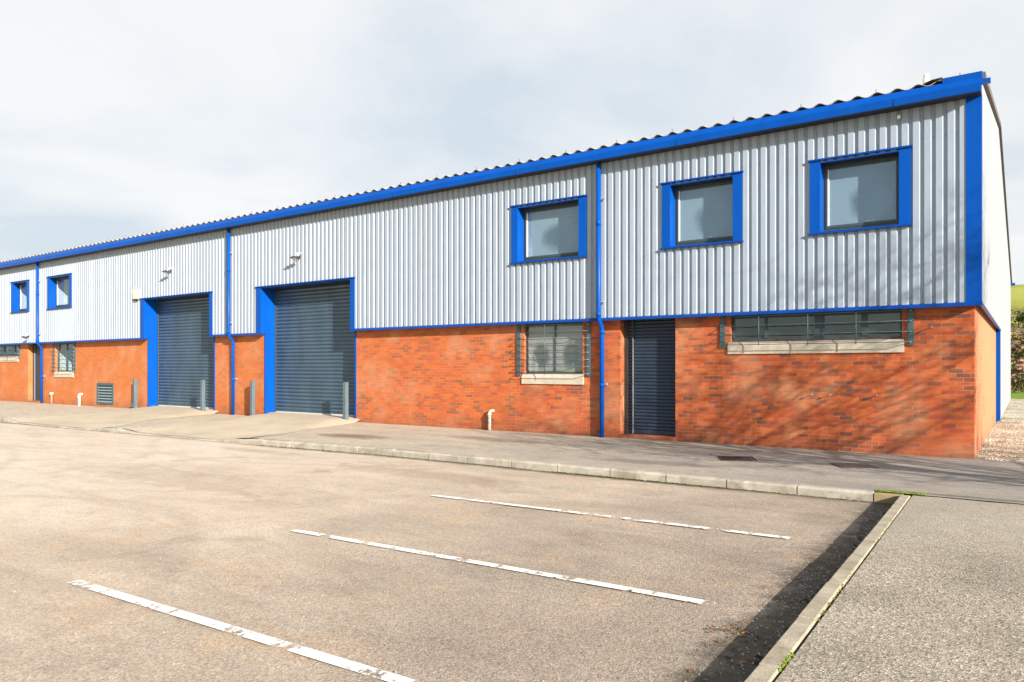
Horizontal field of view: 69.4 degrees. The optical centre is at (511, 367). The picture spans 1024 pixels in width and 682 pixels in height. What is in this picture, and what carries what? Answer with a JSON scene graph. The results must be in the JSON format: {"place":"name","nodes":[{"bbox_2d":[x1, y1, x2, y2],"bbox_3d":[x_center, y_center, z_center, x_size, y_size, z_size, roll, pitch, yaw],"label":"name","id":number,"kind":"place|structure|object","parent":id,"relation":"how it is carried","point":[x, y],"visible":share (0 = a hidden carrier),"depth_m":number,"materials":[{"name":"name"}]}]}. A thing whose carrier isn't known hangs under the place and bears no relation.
{"place":"outdoors","nodes":[
{"label":"outdoors","id":0,"kind":"place"},
{"bbox_2d":[2,475,881,681],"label":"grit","id":1,"kind":"object","parent":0,"point":[644,588],"visible":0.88,"depth_m":5.98,"materials":[{"name":"gravel"}]},
{"bbox_2d":[0,422,892,681],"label":"road","id":2,"kind":"structure","parent":0,"point":[69,489],"depth_m":6.47,"materials":[{"name":"grey asphalt"}]},
{"bbox_2d":[68,579,414,681],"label":"parking line","id":3,"kind":"object","parent":2,"relation":"on","point":[316,654],"visible":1,"depth_m":4.73,"materials":[{"name":"white paint"}]},
{"bbox_2d":[291,529,716,603],"bbox_3d":[-0.416,1.716,6.586,4.516,0.001,0.100,0,0,33],"label":"parking line","id":4,"kind":"object","parent":2,"relation":"on","point":[671,596],"visible":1,"depth_m":6.25,"materials":[{"name":"white paint"}]},
{"bbox_2d":[261,445,890,678],"bbox_3d":[0.432,1.715,10.928,14.992,0.033,6.621,0,0,66],"label":"moss","id":5,"kind":"object","parent":2,"relation":"on","point":[762,657],"visible":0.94,"depth_m":10.65,"materials":[{"name":"green plant"}]},
{"bbox_2d":[625,478,926,670],"bbox_3d":[3.353,1.655,8.094,4.359,0.150,8.178,0,0,-3],"label":"bright moss","id":6,"kind":"object","parent":5,"relation":"on","point":[791,653],"visible":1,"depth_m":5.70,"materials":[{"name":"green plant"}]},
{"bbox_2d":[431,495,789,538],"bbox_3d":[0.863,1.716,8.694,4.606,0.001,0.100,0,0,33],"label":"parking line","id":7,"kind":"object","parent":2,"relation":"on","point":[768,535],"visible":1,"depth_m":8.57,"materials":[{"name":"white paint"}]},
{"bbox_2d":[62,412,953,679],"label":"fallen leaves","id":8,"kind":"object","parent":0,"point":[741,661],"visible":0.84,"depth_m":4.93,"materials":[{"name":"brown plant"}]},
{"bbox_2d":[0,401,1023,503],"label":"pavement","id":9,"kind":"structure","parent":0,"point":[988,480],"depth_m":13.38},
{"bbox_2d":[78,393,82,405],"bbox_3d":[-18.160,1.350,31.097,0.125,0.559,0.209,0,0,75],"label":"pipe stub","id":10,"kind":"object","parent":9,"relation":"on","point":[79,399],"visible":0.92,"depth_m":31.05,"materials":[{"name":"white plastic"}]},
{"bbox_2d":[26,406,218,427],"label":"concrete ramp","id":11,"kind":"structure","parent":9,"relation":"on","point":[114,418],"depth_m":23.95,"materials":[{"name":"grey concrete"}]},
{"bbox_2d":[130,379,136,407],"bbox_3d":[-14.555,1.049,28.413,0.380,1.242,0.120,0,0,35],"label":"bollard","id":12,"kind":"object","parent":9,"relation":"on","point":[134,404],"visible":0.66,"depth_m":28.29,"materials":[{"name":"grey metal"}]},
{"bbox_2d":[200,380,204,410],"bbox_3d":[-10.677,1.029,25.530,0.120,1.202,0.120,0,0,35],"label":"bollard","id":13,"kind":"object","parent":9,"relation":"on","point":[202,395],"visible":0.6,"depth_m":25.48,"materials":[{"name":"grey metal"}]},
{"bbox_2d":[144,412,359,438],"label":"concrete ramp","id":14,"kind":"structure","parent":9,"relation":"on","point":[267,424],"depth_m":20.14,"materials":[{"name":"grey concrete"}]},
{"bbox_2d":[250,381,254,414],"bbox_3d":[-8.461,1.054,24.109,0.120,1.252,0.120,0,0,35],"label":"bollard","id":15,"kind":"object","parent":9,"relation":"on","point":[252,397],"visible":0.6,"depth_m":24.07,"materials":[{"name":"grey metal"}]},
{"bbox_2d":[343,382,348,419],"bbox_3d":[-4.846,1.024,21.531,0.120,1.192,0.120,0,0,35],"label":"bollard","id":16,"kind":"object","parent":9,"relation":"on","point":[345,400],"visible":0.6,"depth_m":21.50,"materials":[{"name":"grey metal"}]},
{"bbox_2d":[487,409,494,430],"bbox_3d":[-0.530,1.344,18.822,0.194,0.571,0.105,0,0,-14],"label":"pipe stub","id":17,"kind":"object","parent":9,"relation":"on","point":[489,414],"visible":0.92,"depth_m":18.78,"materials":[{"name":"white plastic"}]},
{"bbox_2d":[0,71,1014,458],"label":"industrial building","id":18,"kind":"structure","parent":9,"relation":"on","point":[834,275],"depth_m":17.20,"materials":[{"name":"metal"}]},
{"bbox_2d":[0,345,18,361],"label":"window frame","id":19,"kind":"structure","parent":18,"relation":"in","point":[3,358],"depth_m":35.28,"materials":[{"name":"beige stone"}]},
{"bbox_2d":[54,342,73,376],"bbox_3d":[-19.376,-0.340,32.084,1.730,1.520,0.185,0,0,35],"label":"window frame","id":20,"kind":"structure","parent":18,"relation":"in","point":[56,374],"depth_m":32.10,"materials":[{"name":"beige stone"}]},
{"bbox_2d":[132,289,138,299],"bbox_3d":[-14.383,-2.785,28.256,0.340,0.419,0.098,0,0,35],"label":"alarm box","id":21,"kind":"object","parent":18,"relation":"attached to","point":[135,292],"visible":1,"depth_m":28.18,"materials":[{"name":"beige plastic"}]},
{"bbox_2d":[162,267,171,273],"bbox_3d":[-12.513,-3.523,26.829,0.248,0.245,0.304,0,0,35],"label":"floodlight","id":22,"kind":"object","parent":18,"relation":"attached to","point":[166,271],"visible":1,"depth_m":26.79,"materials":[{"name":"white plastic"}]},
{"bbox_2d":[290,253,300,260],"bbox_3d":[-6.645,-3.424,22.744,0.248,0.245,0.304,0,0,35],"label":"floodlight","id":23,"kind":"object","parent":18,"relation":"attached to","point":[294,258],"visible":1,"depth_m":22.69,"materials":[{"name":"white plastic"}]},
{"bbox_2d":[522,322,583,384],"bbox_3d":[1.004,-0.350,17.893,1.740,1.500,0.185,0,0,35],"label":"window frame","id":24,"kind":"structure","parent":18,"relation":"in","point":[576,379],"depth_m":17.92,"materials":[{"name":"beige stone"}]},
{"bbox_2d":[728,309,903,353],"bbox_3d":[5.871,-0.690,14.504,3.260,0.820,0.185,0,0,35],"label":"window frame","id":25,"kind":"structure","parent":18,"relation":"in","point":[782,347],"depth_m":14.41,"materials":[{"name":"beige stone"}]},
{"bbox_2d":[717,456,757,460],"bbox_3d":[3.940,1.608,12.939,0.600,0.044,0.600,0,0,9],"label":"drain cover","id":26,"kind":"object","parent":9,"relation":"on","point":[729,458],"visible":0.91,"depth_m":12.91,"materials":[{"name":"metal"}]},
{"bbox_2d":[829,463,877,467],"bbox_3d":[5.530,1.608,11.966,0.600,0.044,0.600,0,0,6],"label":"drain cover","id":27,"kind":"object","parent":9,"relation":"on","point":[859,465],"visible":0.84,"depth_m":11.98,"materials":[{"name":"metal"}]},
{"bbox_2d":[0,0,1023,284],"label":"sky","id":28,"kind":"structure","parent":0,"point":[119,118],"materials":[{"name":"white"}]},
{"bbox_2d":[12,284,1023,504],"bbox_3d":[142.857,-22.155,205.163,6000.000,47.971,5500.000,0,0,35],"label":"ground","id":29,"kind":"structure","parent":0,"point":[1017,296],"depth_m":181.35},
{"bbox_2d":[0,417,873,501],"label":"kerb","id":30,"kind":"structure","parent":29,"relation":"on","point":[827,492],"depth_m":12.13,"materials":[{"name":"concrete"}]},
{"bbox_2d":[744,495,909,681],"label":"kerb","id":31,"kind":"structure","parent":29,"relation":"on","point":[795,635],"depth_m":4.93,"materials":[{"name":"concrete"}]},
{"bbox_2d":[874,492,903,503],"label":"kerb","id":32,"kind":"structure","parent":29,"relation":"on","point":[888,498],"depth_m":9.39,"materials":[{"name":"grey concrete"}]},
{"bbox_2d":[1011,357,1021,366],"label":"scrub bush","id":33,"kind":"object","parent":29,"relation":"on","point":[1015,360],"visible":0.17,"depth_m":63.70,"materials":[{"name":"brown plant"}]},
{"bbox_2d":[1011,309,1023,329],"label":"hedgerow tree","id":34,"kind":"object","parent":29,"relation":"on","point":[1018,316],"visible":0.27,"depth_m":124.87,"materials":[{"name":"green plant"}]},
{"bbox_2d":[1011,330,1023,345],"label":"scrub bush","id":35,"kind":"object","parent":29,"relation":"on","point":[1015,336],"visible":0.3,"depth_m":95.48,"materials":[{"name":"yellow plant"}]},
{"bbox_2d":[1011,350,1023,358],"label":"scrub bush","id":36,"kind":"object","parent":29,"relation":"on","point":[1019,355],"visible":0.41,"depth_m":70.00,"materials":[{"name":"green plant"}]},
{"bbox_2d":[1011,344,1023,355],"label":"scrub bush","id":37,"kind":"object","parent":29,"relation":"on","point":[1018,347],"visible":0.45,"depth_m":79.18,"materials":[{"name":"brown plant"}]},
{"bbox_2d":[1013,308,1023,323],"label":"hedgerow tree","id":38,"kind":"object","parent":29,"relation":"on","point":[1018,310],"visible":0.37,"depth_m":129.47,"materials":[{"name":"green plant"}]},
{"bbox_2d":[1016,328,1023,342],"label":"scrub bush","id":39,"kind":"object","parent":29,"relation":"on","point":[1022,336],"visible":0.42,"depth_m":104.91,"materials":[{"name":"brown plant"}]},
{"bbox_2d":[775,495,1023,681],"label":"concrete apron","id":40,"kind":"object","parent":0,"point":[909,604],"visible":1,"depth_m":4.94,"materials":[{"name":"grey concrete"}]},
{"bbox_2d":[975,399,1023,461],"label":"gravel yard","id":41,"kind":"structure","parent":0,"point":[1004,440],"depth_m":16.48,"materials":[{"name":"grey gravel"}]},
{"bbox_2d":[1011,390,1023,398],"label":"grass field","id":42,"kind":"structure","parent":0,"point":[1019,394],"depth_m":43.35,"materials":[{"name":"green plant"}]},
{"bbox_2d":[1011,358,1023,391],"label":"bush","id":43,"kind":"object","parent":42,"relation":"on","point":[1019,384],"visible":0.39,"depth_m":48.10,"materials":[{"name":"green plant"}]},
{"bbox_2d":[1011,359,1023,388],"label":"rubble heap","id":44,"kind":"object","parent":42,"relation":"on","point":[1019,369],"visible":0.76,"depth_m":47.09,"materials":[{"name":"brown stone"}]}
]}

